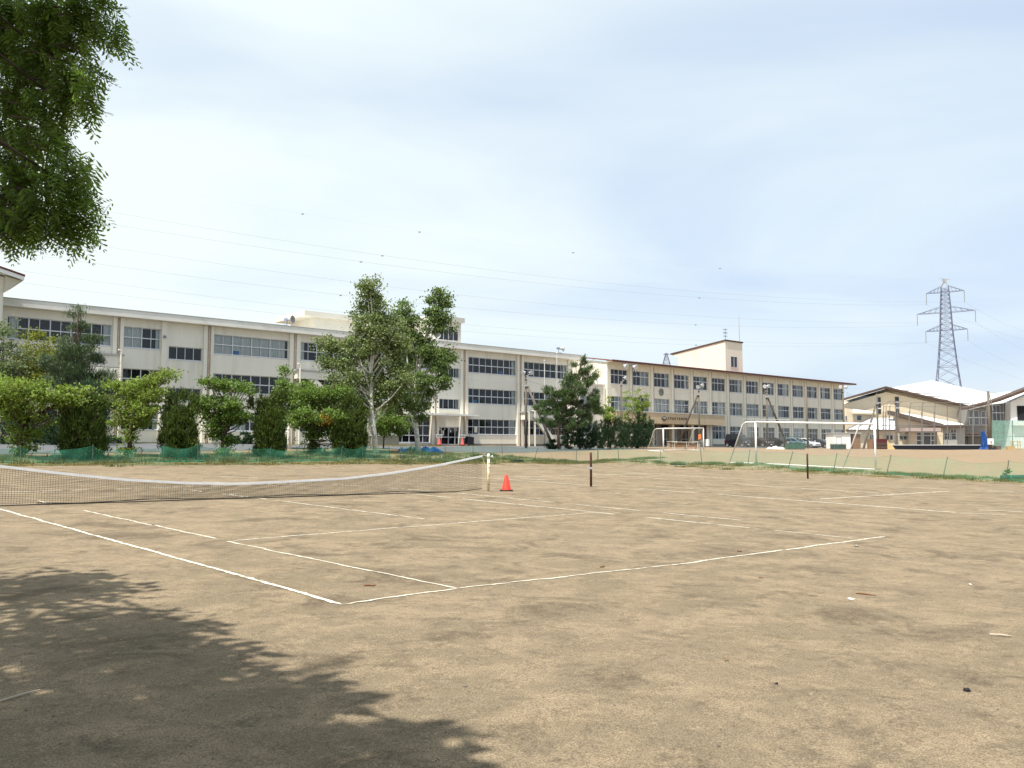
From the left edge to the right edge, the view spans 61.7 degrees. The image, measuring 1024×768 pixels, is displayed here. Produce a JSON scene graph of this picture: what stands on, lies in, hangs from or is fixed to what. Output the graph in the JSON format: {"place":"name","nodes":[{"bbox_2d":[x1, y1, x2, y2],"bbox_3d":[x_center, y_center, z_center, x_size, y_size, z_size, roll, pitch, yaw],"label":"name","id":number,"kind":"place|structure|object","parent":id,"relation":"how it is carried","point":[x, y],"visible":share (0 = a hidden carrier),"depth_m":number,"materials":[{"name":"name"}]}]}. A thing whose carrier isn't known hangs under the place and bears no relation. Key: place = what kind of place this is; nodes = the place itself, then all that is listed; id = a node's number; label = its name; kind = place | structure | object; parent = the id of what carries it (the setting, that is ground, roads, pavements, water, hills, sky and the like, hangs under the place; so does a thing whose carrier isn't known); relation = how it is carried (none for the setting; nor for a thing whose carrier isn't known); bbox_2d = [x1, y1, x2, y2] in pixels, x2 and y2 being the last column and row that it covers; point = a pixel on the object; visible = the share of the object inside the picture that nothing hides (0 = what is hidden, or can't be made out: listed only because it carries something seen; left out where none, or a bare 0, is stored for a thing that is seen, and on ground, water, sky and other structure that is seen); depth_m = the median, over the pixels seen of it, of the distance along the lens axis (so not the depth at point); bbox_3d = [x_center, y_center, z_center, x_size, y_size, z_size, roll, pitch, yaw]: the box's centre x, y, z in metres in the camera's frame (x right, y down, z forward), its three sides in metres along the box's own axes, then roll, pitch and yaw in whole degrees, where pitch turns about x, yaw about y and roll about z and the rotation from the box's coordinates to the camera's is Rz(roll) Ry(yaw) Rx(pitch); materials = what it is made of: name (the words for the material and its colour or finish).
{"place":"outdoors","nodes":[
{"label":"outdoors","id":0,"kind":"place"},
{"bbox_2d":[0,443,662,453],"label":"asphalt path","id":1,"kind":"structure","parent":0,"point":[146,447],"depth_m":66.39,"materials":[{"name":"grey asphalt"}]},
{"bbox_2d":[0,494,1022,767],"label":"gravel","id":2,"kind":"structure","parent":0,"point":[484,658],"depth_m":5.75,"materials":[{"name":"beige gravel"}]},
{"bbox_2d":[0,445,1023,767],"bbox_3d":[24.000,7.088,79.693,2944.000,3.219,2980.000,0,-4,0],"label":"ground","id":3,"kind":"structure","parent":0,"point":[76,577],"depth_m":7.51,"materials":[{"name":"beige soil"}]},
{"bbox_2d":[0,266,24,358],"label":"school building","id":4,"kind":"structure","parent":3,"relation":"on","point":[9,279],"depth_m":65.00,"materials":[{"name":"white concrete"}]},
{"bbox_2d":[0,314,45,441],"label":"broadleaf tree","id":5,"kind":"object","parent":3,"relation":"on","point":[13,369],"visible":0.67,"depth_m":60.17,"materials":[{"name":"green plant"}]},
{"bbox_2d":[8,326,60,408],"bbox_3d":[-34.161,0.120,61.907,6.863,8.627,4.046,-3,-5,32],"label":"broadleaf tree","id":6,"kind":"object","parent":3,"relation":"on","point":[38,350],"visible":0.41,"depth_m":61.72,"materials":[{"name":"green plant"}]},
{"bbox_2d":[0,372,115,444],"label":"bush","id":7,"kind":"object","parent":3,"relation":"on","point":[53,430],"visible":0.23,"depth_m":53.79,"materials":[{"name":"green plant"}]},
{"bbox_2d":[0,0,142,266],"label":"broadleaf tree","id":8,"kind":"object","parent":3,"relation":"on","point":[56,28],"visible":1,"depth_m":3.33,"materials":[{"name":"green plant"}]},
{"bbox_2d":[33,302,120,422],"bbox_3d":[-29.460,-0.753,58.404,6.889,9.971,5.270,0,-4,0],"label":"pine tree","id":9,"kind":"object","parent":3,"relation":"on","point":[72,360],"visible":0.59,"depth_m":57.79,"materials":[{"name":"green plant"}]},
{"bbox_2d":[52,388,112,459],"bbox_3d":[-20.710,2.141,41.366,2.716,3.951,2.554,0,-4,0],"label":"juniper","id":10,"kind":"object","parent":3,"relation":"on","point":[80,428],"visible":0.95,"depth_m":40.89,"materials":[{"name":"green plant"}]},
{"bbox_2d":[156,386,204,458],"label":"juniper","id":11,"kind":"object","parent":3,"relation":"on","point":[178,432],"visible":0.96,"depth_m":43.91,"materials":[{"name":"green plant"}]},
{"bbox_2d":[235,431,254,443],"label":"shrub","id":12,"kind":"object","parent":3,"relation":"on","point":[247,438],"visible":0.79,"depth_m":68.58,"materials":[{"name":"green plant"}]},
{"bbox_2d":[244,385,288,457],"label":"juniper","id":13,"kind":"object","parent":3,"relation":"on","point":[270,425],"visible":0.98,"depth_m":47.36,"materials":[{"name":"green plant"}]},
{"bbox_2d":[268,364,304,448],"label":"cherry tree","id":14,"kind":"object","parent":3,"relation":"on","point":[283,383],"visible":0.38,"depth_m":54.60,"materials":[{"name":"green plant"}]},
{"bbox_2d":[0,297,580,445],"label":"school building","id":15,"kind":"structure","parent":3,"relation":"on","point":[136,344],"depth_m":84.39,"materials":[{"name":"concrete"}]},
{"bbox_2d":[6,316,111,346],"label":"window","id":16,"kind":"structure","parent":15,"relation":"in","point":[55,327],"depth_m":71.54,"materials":[{"name":"glass"}]},
{"bbox_2d":[122,368,158,384],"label":"window","id":17,"kind":"structure","parent":15,"relation":"in","point":[127,373],"depth_m":75.80,"materials":[{"name":"glass"}]},
{"bbox_2d":[123,326,160,349],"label":"window","id":18,"kind":"structure","parent":15,"relation":"in","point":[134,337],"depth_m":76.23,"materials":[{"name":"glass"}]},
{"bbox_2d":[168,346,202,361],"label":"window","id":19,"kind":"structure","parent":15,"relation":"in","point":[175,353],"depth_m":78.78,"materials":[{"name":"glass"}]},
{"bbox_2d":[213,413,285,431],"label":"window","id":20,"kind":"structure","parent":15,"relation":"in","point":[246,427],"depth_m":82.13,"materials":[{"name":"silver metal"}]},
{"bbox_2d":[213,373,286,394],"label":"window","id":21,"kind":"structure","parent":15,"relation":"in","point":[262,382],"depth_m":83.17,"materials":[{"name":"grey glass"}]},
{"bbox_2d":[214,334,288,359],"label":"window","id":22,"kind":"structure","parent":15,"relation":"in","point":[223,344],"depth_m":82.82,"materials":[{"name":"glass"}]},
{"bbox_2d":[300,342,365,364],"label":"window","id":23,"kind":"structure","parent":15,"relation":"in","point":[307,354],"depth_m":87.16,"materials":[{"name":"glass"}]},
{"bbox_2d":[399,416,429,442],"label":"window","id":24,"kind":"structure","parent":15,"relation":"in","point":[409,437],"depth_m":95.21,"materials":[{"name":"silver metal"}]},
{"bbox_2d":[438,331,457,340],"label":"window","id":25,"kind":"structure","parent":15,"relation":"in","point":[454,337],"depth_m":99.28,"materials":[{"name":"glass"}]},
{"bbox_2d":[439,427,458,444],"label":"entrance door","id":26,"kind":"structure","parent":15,"relation":"in","point":[449,438],"depth_m":97.90,"materials":[{"name":"black glass"}]},
{"bbox_2d":[439,399,459,409],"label":"window","id":27,"kind":"structure","parent":15,"relation":"in","point":[449,404],"depth_m":98.19,"materials":[{"name":"grey glass"}]},
{"bbox_2d":[468,357,514,375],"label":"window","id":28,"kind":"structure","parent":15,"relation":"in","point":[475,365],"depth_m":102.45,"materials":[{"name":"grey glass"}]},
{"bbox_2d":[468,419,514,434],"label":"window","id":29,"kind":"structure","parent":15,"relation":"in","point":[484,426],"depth_m":101.97,"materials":[{"name":"silver metal"}]},
{"bbox_2d":[468,388,516,405],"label":"window","id":30,"kind":"structure","parent":15,"relation":"in","point":[484,396],"depth_m":102.25,"materials":[{"name":"grey glass"}]},
{"bbox_2d":[524,391,561,406],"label":"window","id":31,"kind":"structure","parent":15,"relation":"in","point":[537,395],"depth_m":107.05,"materials":[{"name":"grey glass"}]},
{"bbox_2d":[524,420,563,435],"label":"window","id":32,"kind":"structure","parent":15,"relation":"in","point":[539,432],"depth_m":106.79,"materials":[{"name":"silver metal"}]},
{"bbox_2d":[524,362,565,379],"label":"window","id":33,"kind":"structure","parent":15,"relation":"in","point":[555,371],"depth_m":108.27,"materials":[{"name":"grey glass"}]},
{"bbox_2d":[327,389,371,457],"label":"juniper","id":34,"kind":"object","parent":3,"relation":"on","point":[355,427],"visible":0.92,"depth_m":50.30,"materials":[{"name":"green plant"}]},
{"bbox_2d":[366,412,412,447],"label":"broadleaf tree","id":35,"kind":"object","parent":3,"relation":"on","point":[391,421],"visible":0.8,"depth_m":61.90,"materials":[{"name":"green plant"}]},
{"bbox_2d":[0,476,884,603],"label":"court lines","id":36,"kind":"object","parent":3,"relation":"on","point":[314,596],"visible":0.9,"depth_m":11.47,"materials":[{"name":"white paint"}]},
{"bbox_2d":[487,454,492,490],"bbox_3d":[-0.644,2.665,25.608,0.202,1.170,0.087,0,-4,5],"label":"net post","id":37,"kind":"object","parent":3,"relation":"on","point":[488,472],"visible":0.97,"depth_m":25.59,"materials":[{"name":"beige metal"}]},
{"bbox_2d":[0,455,486,505],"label":"tennis net","id":38,"kind":"object","parent":37,"relation":"attached to","point":[217,484],"visible":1,"depth_m":20.23,"materials":[{"name":"grey fabric"}]},
{"bbox_2d":[400,445,597,460],"bbox_3d":[-0.209,4.699,56.797,17.084,1.371,0.320,4,-6,-41],"label":"net fence","id":39,"kind":"object","parent":3,"relation":"on","point":[473,445],"visible":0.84,"depth_m":54.11,"materials":[{"name":"green fabric"}]},
{"bbox_2d":[0,450,1023,482],"bbox_3d":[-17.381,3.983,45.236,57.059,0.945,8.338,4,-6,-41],"label":"grass verge","id":40,"kind":"object","parent":3,"relation":"on","point":[382,452],"depth_m":47.37,"materials":[{"name":"green plant"}]},
{"bbox_2d":[0,371,105,456],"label":"cherry tree","id":41,"kind":"object","parent":40,"relation":"on","point":[17,393],"visible":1,"depth_m":40.45,"materials":[{"name":"green plant"}]},
{"bbox_2d":[97,366,187,455],"bbox_3d":[-19.411,1.457,44.631,5.066,4.916,2.736,-1,-4,16],"label":"cherry tree","id":42,"kind":"object","parent":40,"relation":"on","point":[136,413],"visible":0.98,"depth_m":44.37,"materials":[{"name":"green plant"}]},
{"bbox_2d":[1,444,389,462],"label":"net fence","id":43,"kind":"object","parent":40,"relation":"on","point":[118,449],"visible":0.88,"depth_m":43.25,"materials":[{"name":"green fabric"}]},
{"bbox_2d":[187,374,261,455],"bbox_3d":[-16.001,1.820,47.314,3.746,4.679,3.441,3,-5,-32],"label":"cherry tree","id":44,"kind":"object","parent":40,"relation":"on","point":[228,411],"visible":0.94,"depth_m":47.12,"materials":[{"name":"green plant"}]},
{"bbox_2d":[282,377,357,453],"bbox_3d":[-11.680,2.023,51.081,5.251,4.958,4.868,0,-4,0],"label":"cherry tree","id":45,"kind":"object","parent":40,"relation":"on","point":[306,416],"visible":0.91,"depth_m":50.99,"materials":[{"name":"green plant"}]},
{"bbox_2d":[309,272,420,453],"bbox_3d":[-9.396,-1.226,55.218,7.130,11.716,5.156,0,-4,0],"label":"birch tree","id":46,"kind":"object","parent":40,"relation":"on","point":[387,340],"visible":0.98,"depth_m":54.43,"materials":[{"name":"green plant"}]},
{"bbox_2d":[377,286,464,451],"bbox_3d":[-6.176,-1.027,59.142,5.303,11.700,5.320,3,-5,-34],"label":"birch tree","id":47,"kind":"object","parent":40,"relation":"on","point":[437,360],"visible":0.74,"depth_m":58.90,"materials":[{"name":"green plant"}]},
{"bbox_2d":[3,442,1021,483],"bbox_3d":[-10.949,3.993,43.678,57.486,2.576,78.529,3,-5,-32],"label":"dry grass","id":48,"kind":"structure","parent":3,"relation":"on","point":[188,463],"depth_m":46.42,"materials":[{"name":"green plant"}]},
{"bbox_2d":[521,370,552,448],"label":"floodlight pole","id":49,"kind":"object","parent":3,"relation":"on","point":[526,386],"visible":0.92,"depth_m":91.91,"materials":[{"name":"metal"}]},
{"bbox_2d":[531,353,606,449],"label":"pine tree","id":50,"kind":"object","parent":3,"relation":"on","point":[571,390],"visible":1,"depth_m":85.91,"materials":[{"name":"green plant"}]},
{"bbox_2d":[560,416,598,448],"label":"juniper","id":51,"kind":"object","parent":3,"relation":"on","point":[579,442],"visible":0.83,"depth_m":88.27,"materials":[{"name":"green plant"}]},
{"bbox_2d":[563,380,604,445],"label":"link building","id":52,"kind":"structure","parent":3,"relation":"on","point":[600,387],"depth_m":110.30,"materials":[{"name":"concrete"}]},
{"bbox_2d":[600,396,617,426],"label":"ginkgo tree","id":53,"kind":"object","parent":3,"relation":"on","point":[609,415],"visible":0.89,"depth_m":93.18,"materials":[{"name":"green plant"}]},
{"bbox_2d":[593,413,629,448],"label":"juniper","id":54,"kind":"object","parent":3,"relation":"on","point":[609,434],"visible":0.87,"depth_m":92.20,"materials":[{"name":"green plant"}]},
{"bbox_2d":[619,387,651,423],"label":"ginkgo tree","id":55,"kind":"object","parent":3,"relation":"on","point":[637,405],"visible":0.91,"depth_m":97.51,"materials":[{"name":"green plant"}]},
{"bbox_2d":[622,410,656,448],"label":"juniper","id":56,"kind":"object","parent":3,"relation":"on","point":[638,433],"visible":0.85,"depth_m":95.59,"materials":[{"name":"green plant"}]},
{"bbox_2d":[647,428,703,451],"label":"soccer goal","id":57,"kind":"object","parent":3,"relation":"on","point":[663,450],"visible":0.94,"depth_m":79.65,"materials":[{"name":"white paint"}]},
{"bbox_2d":[678,383,703,446],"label":"floodlight pole","id":58,"kind":"object","parent":3,"relation":"on","point":[698,397],"visible":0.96,"depth_m":116.15,"materials":[{"name":"metal"}]},
{"bbox_2d":[361,454,1023,483],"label":"grass verge","id":59,"kind":"object","parent":3,"relation":"on","point":[754,466],"depth_m":51.76,"materials":[{"name":"green plant"}]},
{"bbox_2d":[572,339,856,447],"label":"school building","id":60,"kind":"structure","parent":3,"relation":"on","point":[716,368],"depth_m":128.17,"materials":[{"name":"beige concrete"}]},
{"bbox_2d":[611,369,626,384],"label":"window","id":61,"kind":"structure","parent":60,"relation":"in","point":[617,375],"depth_m":112.97,"materials":[{"name":"grey glass"}]},
{"bbox_2d":[611,396,626,410],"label":"window","id":62,"kind":"structure","parent":60,"relation":"in","point":[615,400],"depth_m":112.42,"materials":[{"name":"grey glass"}]},
{"bbox_2d":[633,371,648,386],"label":"window","id":63,"kind":"structure","parent":60,"relation":"in","point":[642,379],"depth_m":115.86,"materials":[{"name":"grey glass"}]},
{"bbox_2d":[654,373,668,387],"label":"window","id":64,"kind":"structure","parent":60,"relation":"in","point":[661,380],"depth_m":118.67,"materials":[{"name":"grey glass"}]},
{"bbox_2d":[654,399,668,411],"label":"window","id":65,"kind":"structure","parent":60,"relation":"in","point":[658,403],"depth_m":118.38,"materials":[{"name":"grey glass"}]},
{"bbox_2d":[661,425,676,445],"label":"entrance door","id":66,"kind":"structure","parent":60,"relation":"in","point":[666,431],"depth_m":121.72,"materials":[{"name":"silver metal"}]},
{"bbox_2d":[674,375,688,389],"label":"window","id":67,"kind":"structure","parent":60,"relation":"in","point":[679,380],"depth_m":121.45,"materials":[{"name":"grey glass"}]},
{"bbox_2d":[675,400,687,412],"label":"window","id":68,"kind":"structure","parent":60,"relation":"in","point":[679,404],"depth_m":121.11,"materials":[{"name":"grey glass"}]},
{"bbox_2d":[693,376,707,390],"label":"window","id":69,"kind":"structure","parent":60,"relation":"in","point":[698,381],"depth_m":124.39,"materials":[{"name":"grey glass"}]},
{"bbox_2d":[694,401,706,413],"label":"window","id":70,"kind":"structure","parent":60,"relation":"in","point":[703,404],"depth_m":124.21,"materials":[{"name":"grey glass"}]},
{"bbox_2d":[712,378,723,391],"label":"window","id":71,"kind":"structure","parent":60,"relation":"in","point":[717,384],"depth_m":127.08,"materials":[{"name":"grey glass"}]},
{"bbox_2d":[712,402,725,415],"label":"window","id":72,"kind":"structure","parent":60,"relation":"in","point":[716,406],"depth_m":126.99,"materials":[{"name":"grey glass"}]},
{"bbox_2d":[713,426,724,439],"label":"window","id":73,"kind":"structure","parent":60,"relation":"in","point":[718,431],"depth_m":126.66,"materials":[{"name":"grey glass"}]},
{"bbox_2d":[729,379,740,392],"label":"window","id":74,"kind":"structure","parent":60,"relation":"in","point":[735,385],"depth_m":130.06,"materials":[{"name":"grey glass"}]},
{"bbox_2d":[730,403,741,415],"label":"window","id":75,"kind":"structure","parent":60,"relation":"in","point":[735,408],"depth_m":129.81,"materials":[{"name":"grey glass"}]},
{"bbox_2d":[746,381,758,394],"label":"window","id":76,"kind":"structure","parent":60,"relation":"in","point":[751,387],"depth_m":132.87,"materials":[{"name":"grey glass"}]},
{"bbox_2d":[747,404,757,416],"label":"window","id":77,"kind":"structure","parent":60,"relation":"in","point":[752,409],"depth_m":132.51,"materials":[{"name":"grey glass"}]},
{"bbox_2d":[778,384,788,396],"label":"window","id":78,"kind":"structure","parent":60,"relation":"in","point":[782,388],"depth_m":138.52,"materials":[{"name":"grey glass"}]},
{"bbox_2d":[778,406,788,417],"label":"window","id":79,"kind":"structure","parent":60,"relation":"in","point":[782,410],"depth_m":138.40,"materials":[{"name":"grey glass"}]},
{"bbox_2d":[450,470,1018,514],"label":"court lines","id":80,"kind":"object","parent":3,"relation":"on","point":[788,487],"visible":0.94,"depth_m":29.04,"materials":[{"name":"white paint"}]},
{"bbox_2d":[785,442,804,449],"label":"bin","id":81,"kind":"object","parent":3,"relation":"on","point":[793,445],"visible":1,"depth_m":99.89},
{"bbox_2d":[729,419,876,469],"bbox_3d":[17.313,3.600,51.935,9.236,3.165,0.231,-4,-6,41],"label":"soccer goal","id":82,"kind":"object","parent":3,"relation":"on","point":[844,423],"visible":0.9,"depth_m":51.28,"materials":[{"name":"white paint"}]},
{"bbox_2d":[598,448,1023,480],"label":"net fence","id":83,"kind":"object","parent":3,"relation":"on","point":[843,471],"visible":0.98,"depth_m":48.19,"materials":[{"name":"green fabric"}]},
{"bbox_2d":[825,433,861,448],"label":"shed","id":84,"kind":"structure","parent":3,"relation":"on","point":[841,438],"depth_m":114.82,"materials":[{"name":"grey paint"}]},
{"bbox_2d":[844,408,875,429],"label":"covered link","id":85,"kind":"object","parent":3,"relation":"on","point":[854,416],"visible":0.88,"depth_m":171.98,"materials":[{"name":"white metal"}]},
{"bbox_2d":[845,417,894,447],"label":"store annex","id":86,"kind":"object","parent":3,"relation":"on","point":[862,429],"visible":0.47,"depth_m":162.75,"materials":[{"name":"white metal"}]},
{"bbox_2d":[862,394,878,448],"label":"floodlight pole","id":87,"kind":"object","parent":3,"relation":"on","point":[876,408],"visible":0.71,"depth_m":124.66,"materials":[{"name":"metal"}]},
{"bbox_2d":[867,439,886,448],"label":"storage cabinet","id":88,"kind":"object","parent":3,"relation":"on","point":[881,443],"visible":0.64,"depth_m":120.34,"materials":[{"name":"red wood"}]},
{"bbox_2d":[844,381,990,422],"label":"gymnasium","id":89,"kind":"structure","parent":3,"relation":"on","point":[926,391],"depth_m":178.26,"materials":[{"name":"white metal"}]},
{"bbox_2d":[876,411,965,444],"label":"entrance hall","id":90,"kind":"structure","parent":3,"relation":"on","point":[908,435],"depth_m":167.62,"materials":[{"name":"grey paint"}]},
{"bbox_2d":[892,445,979,449],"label":"padded wall","id":91,"kind":"structure","parent":3,"relation":"on","point":[942,447],"depth_m":138.62,"materials":[{"name":"black plastic"}]},
{"bbox_2d":[881,401,991,444],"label":"backstop fence","id":92,"kind":"object","parent":3,"relation":"on","point":[934,425],"visible":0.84,"depth_m":148.00,"materials":[{"name":"silver metal"}]},
{"bbox_2d":[917,278,975,386],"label":"power pylon","id":93,"kind":"object","parent":3,"relation":"on","point":[942,291],"visible":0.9,"depth_m":352.60,"materials":[{"name":"silver metal"}]},
{"bbox_2d":[4,250,897,327],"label":"power line","id":94,"kind":"object","parent":93,"relation":"attached to","point":[460,307],"visible":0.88,"depth_m":242.31,"materials":[{"name":"black metal"}]},
{"bbox_2d":[978,431,994,449],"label":"tarpaulin","id":95,"kind":"object","parent":3,"relation":"on","point":[984,445],"visible":0.86,"depth_m":129.45,"materials":[{"name":"blue plastic"}]},
{"bbox_2d":[987,391,993,449],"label":"floodlight pole","id":96,"kind":"object","parent":3,"relation":"on","point":[990,441],"visible":0.91,"depth_m":127.78,"materials":[{"name":"concrete"}]},
{"bbox_2d":[958,387,1023,447],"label":"glazed hall","id":97,"kind":"structure","parent":3,"relation":"on","point":[1008,405],"depth_m":173.72,"materials":[{"name":"beige glass"}]},
{"bbox_2d":[969,410,979,424],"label":"window","id":98,"kind":"structure","parent":97,"relation":"in","point":[976,412],"depth_m":173.97,"materials":[{"name":"grey glass"}]},
{"bbox_2d":[992,420,1023,448],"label":"screen fence","id":99,"kind":"object","parent":3,"relation":"on","point":[996,428],"visible":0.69,"depth_m":136.82,"materials":[{"name":"teal"}]},
{"bbox_2d":[0,0,1023,397],"label":"sky","id":100,"kind":"structure","parent":0,"point":[852,142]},
{"bbox_2d":[732,447,865,448],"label":"parking lot","id":101,"kind":"structure","parent":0,"point":[757,447],"depth_m":116.57,"materials":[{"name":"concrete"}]},
{"bbox_2d":[724,434,750,446],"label":"parked car","id":102,"kind":"object","parent":101,"relation":"on","point":[731,439],"visible":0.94,"depth_m":118.69,"materials":[{"name":"black paint"}]},
{"bbox_2d":[744,437,773,446],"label":"parked car","id":103,"kind":"object","parent":101,"relation":"on","point":[761,441],"visible":0.56,"depth_m":121.73,"materials":[{"name":"black paint"}]},
{"bbox_2d":[763,384,786,447],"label":"floodlight pole","id":104,"kind":"object","parent":101,"relation":"on","point":[775,416],"visible":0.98,"depth_m":114.07,"materials":[{"name":"metal"}]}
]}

